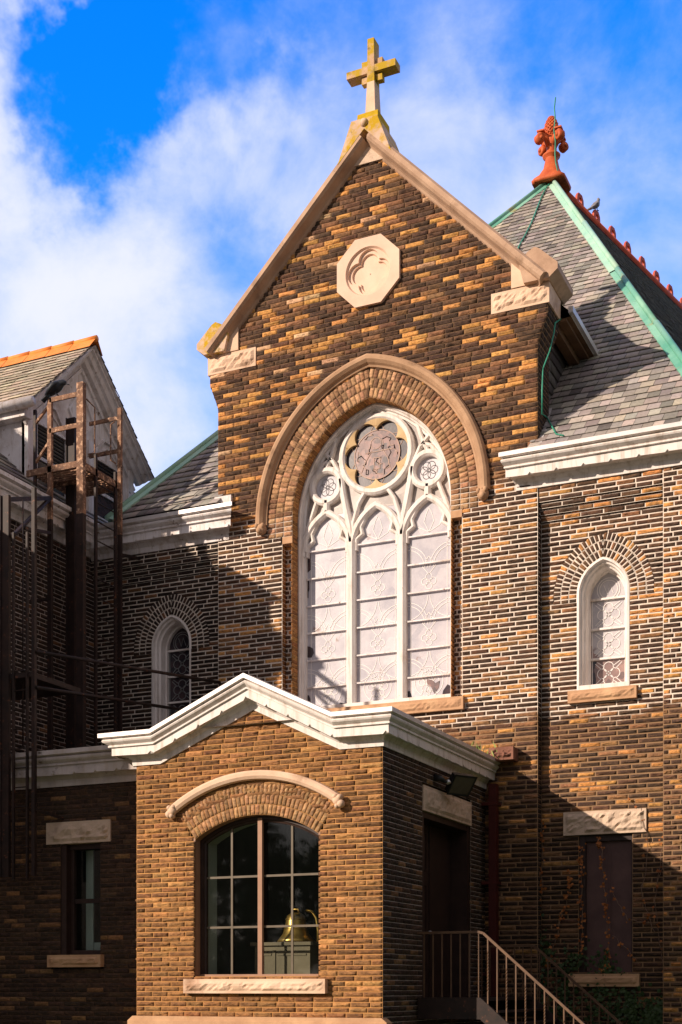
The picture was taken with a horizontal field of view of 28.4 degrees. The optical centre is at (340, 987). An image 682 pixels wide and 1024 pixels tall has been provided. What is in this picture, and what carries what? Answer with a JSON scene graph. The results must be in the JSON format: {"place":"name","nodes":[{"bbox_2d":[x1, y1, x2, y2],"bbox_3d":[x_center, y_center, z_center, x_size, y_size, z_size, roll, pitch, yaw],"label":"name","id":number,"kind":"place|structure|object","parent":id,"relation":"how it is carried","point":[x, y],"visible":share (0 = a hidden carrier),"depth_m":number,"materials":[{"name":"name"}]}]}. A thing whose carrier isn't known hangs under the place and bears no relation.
{"place":"outdoors","nodes":[
{"label":"outdoors","id":0,"kind":"place"},
{"bbox_2d":[0,335,154,753],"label":"brick house","id":1,"kind":"structure","parent":0,"point":[27,378],"depth_m":24.89,"materials":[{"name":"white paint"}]},
{"bbox_2d":[0,381,220,879],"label":"fire escape","id":2,"kind":"object","parent":1,"relation":"attached to","point":[76,479],"visible":0.94,"depth_m":23.59,"materials":[{"name":"metal"}]},
{"bbox_2d":[41,380,68,402],"bbox_3d":[-5.047,-10.559,23.836,0.533,0.346,0.274,0,0,-2],"label":"crow","id":3,"kind":"object","parent":2,"relation":"on","point":[54,388],"visible":1,"depth_m":23.77,"materials":[{"name":"black plastic"}]},
{"bbox_2d":[0,0,681,491],"label":"sky","id":4,"kind":"structure","parent":0,"point":[156,155],"materials":[{"name":"blue"}]},
{"label":"ground","id":5,"kind":"structure","parent":0,"visible":0},
{"bbox_2d":[0,745,136,1023],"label":"annex","id":6,"kind":"object","parent":5,"relation":"on","point":[68,933],"visible":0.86,"depth_m":21.04,"materials":[{"name":"brick"}]},
{"bbox_2d":[47,843,103,967],"bbox_3d":[-4.020,-1.280,21.079,1.030,1.920,0.573,0,0,25],"label":"window","id":7,"kind":"structure","parent":6,"relation":"in","point":[70,956],"depth_m":21.11,"materials":[{"name":"brown paint"}]},
{"bbox_2d":[97,673,499,1023],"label":"porch","id":8,"kind":"object","parent":5,"relation":"on","point":[264,810],"visible":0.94,"depth_m":19.48,"materials":[{"name":"brick"}]},
{"bbox_2d":[183,816,327,993],"bbox_3d":[-1.198,-1.195,19.278,2.280,2.550,0.385,0,0,25],"label":"window","id":9,"kind":"structure","parent":8,"relation":"in","point":[307,986],"depth_m":19.37,"materials":[{"name":"brown paint"}]},
{"bbox_2d":[250,942,317,973],"bbox_3d":[-0.757,-0.140,20.327,1.040,1.080,0.650,0,0,25],"label":"pedestal","id":10,"kind":"object","parent":8,"relation":"in","point":[277,957],"visible":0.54,"depth_m":20.05,"materials":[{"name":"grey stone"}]},
{"bbox_2d":[277,908,317,941],"bbox_3d":[-0.677,-0.937,20.263,0.568,0.514,0.568,0,0,-25],"label":"bell","id":11,"kind":"object","parent":10,"relation":"on","point":[301,934],"visible":0.81,"depth_m":20.12,"materials":[{"name":"gold metal"}]},
{"bbox_2d":[422,811,468,996],"bbox_3d":[1.404,-1.200,20.885,0.480,2.820,2.160,0,0,25],"label":"door","id":12,"kind":"structure","parent":8,"relation":"in","point":[445,842],"depth_m":21.55,"materials":[{"name":"brown paint"}]},
{"bbox_2d":[434,772,477,796],"bbox_3d":[1.686,-3.096,20.426,0.762,0.330,0.295,0,0,-35],"label":"floodlight","id":13,"kind":"object","parent":8,"relation":"attached to","point":[460,784],"visible":1,"depth_m":20.46,"materials":[{"name":"black plastic"}]},
{"bbox_2d":[471,742,498,757],"bbox_3d":[2.315,-3.900,21.968,0.692,0.299,0.791,0,0,25],"label":"grass tuft","id":14,"kind":"object","parent":8,"relation":"on","point":[484,748],"visible":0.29,"depth_m":22.01,"materials":[{"name":"plant"}]},
{"bbox_2d":[86,37,681,1023],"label":"church","id":15,"kind":"structure","parent":5,"relation":"on","point":[384,485],"depth_m":22.93,"materials":[{"name":"brick"}]},
{"bbox_2d":[152,615,197,726],"bbox_3d":[-3.068,-5.894,25.414,0.860,2.148,0.516,0,0,25],"label":"window","id":16,"kind":"structure","parent":15,"relation":"in","point":[171,641],"depth_m":25.51,"materials":[{"name":"white paint"}]},
{"bbox_2d":[298,403,464,713],"bbox_3d":[0.602,-7.311,23.401,3.360,5.783,0.529,0,0,25],"label":"window","id":17,"kind":"structure","parent":15,"relation":"in","point":[374,514],"depth_m":23.61,"materials":[{"name":"white glass"}]},
{"bbox_2d":[481,783,500,995],"bbox_3d":[2.482,-0.875,22.245,0.270,4.950,0.230,0,0,25],"label":"downpipe","id":18,"kind":"object","parent":15,"relation":"attached to","point":[493,804],"visible":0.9,"depth_m":22.13,"materials":[{"name":"red metal"}]},
{"bbox_2d":[518,97,557,248],"bbox_3d":[4.510,-18.919,31.334,0.300,5.506,3.640,0,0,25],"label":"lightning cable","id":19,"kind":"object","parent":15,"relation":"attached to","point":[550,182],"visible":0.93,"depth_m":32.69,"materials":[{"name":"green metal"}]},
{"bbox_2d":[541,318,563,435],"bbox_3d":[3.481,-10.079,22.229,0.362,2.325,0.856,0,0,7],"label":"lightning cable","id":20,"kind":"object","parent":15,"relation":"attached to","point":[546,417],"visible":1,"depth_m":22.10,"materials":[{"name":"green metal"}]},
{"bbox_2d":[539,820,586,983],"bbox_3d":[3.456,-1.476,22.080,1.175,2.818,0.092,0,0,25],"label":"climbing vine","id":21,"kind":"object","parent":15,"relation":"attached to","point":[580,861],"visible":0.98,"depth_m":21.96,"materials":[{"name":"green plant"}]},
{"bbox_2d":[587,198,599,210],"bbox_3d":[6.551,-20.303,34.931,0.468,0.444,0.236,0,0,-25],"label":"pigeon","id":22,"kind":"object","parent":15,"relation":"on","point":[595,204],"visible":0.98,"depth_m":34.88,"materials":[{"name":"black plastic"}]},
{"bbox_2d":[540,913,662,1023],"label":"ivy","id":23,"kind":"object","parent":15,"relation":"attached to","point":[629,1007],"visible":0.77,"depth_m":21.71,"materials":[{"name":"green plant"}]},
{"bbox_2d":[568,557,637,704],"bbox_3d":[4.316,-5.799,21.975,1.120,2.338,0.637,0,0,25],"label":"window","id":24,"kind":"structure","parent":15,"relation":"in","point":[603,590],"depth_m":22.08,"materials":[{"name":"white glass"}]},
{"bbox_2d":[596,836,610,973],"bbox_3d":[4.235,-1.323,21.727,0.264,2.242,0.107,0,0,25],"label":"climbing vine","id":25,"kind":"object","parent":15,"relation":"attached to","point":[599,844],"visible":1,"depth_m":21.72,"materials":[{"name":"green plant"}]},
{"bbox_2d":[563,808,646,986],"bbox_3d":[4.293,-1.443,21.853,1.350,2.845,0.388,0,0,25],"label":"window","id":26,"kind":"structure","parent":15,"relation":"in","point":[615,828],"depth_m":21.84,"materials":[{"name":"brown paint"}]},
{"bbox_2d":[610,797,662,979],"bbox_3d":[4.850,-1.576,21.442,1.161,3.338,0.094,0,0,25],"label":"climbing vine","id":27,"kind":"object","parent":15,"relation":"attached to","point":[648,914],"visible":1,"depth_m":21.45,"materials":[{"name":"green plant"}]},
{"bbox_2d":[417,931,621,1023],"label":"staircase","id":28,"kind":"structure","parent":5,"relation":"on","point":[488,1009],"depth_m":19.42,"materials":[{"name":"concrete"},{"name":"brown iron"}]}
]}

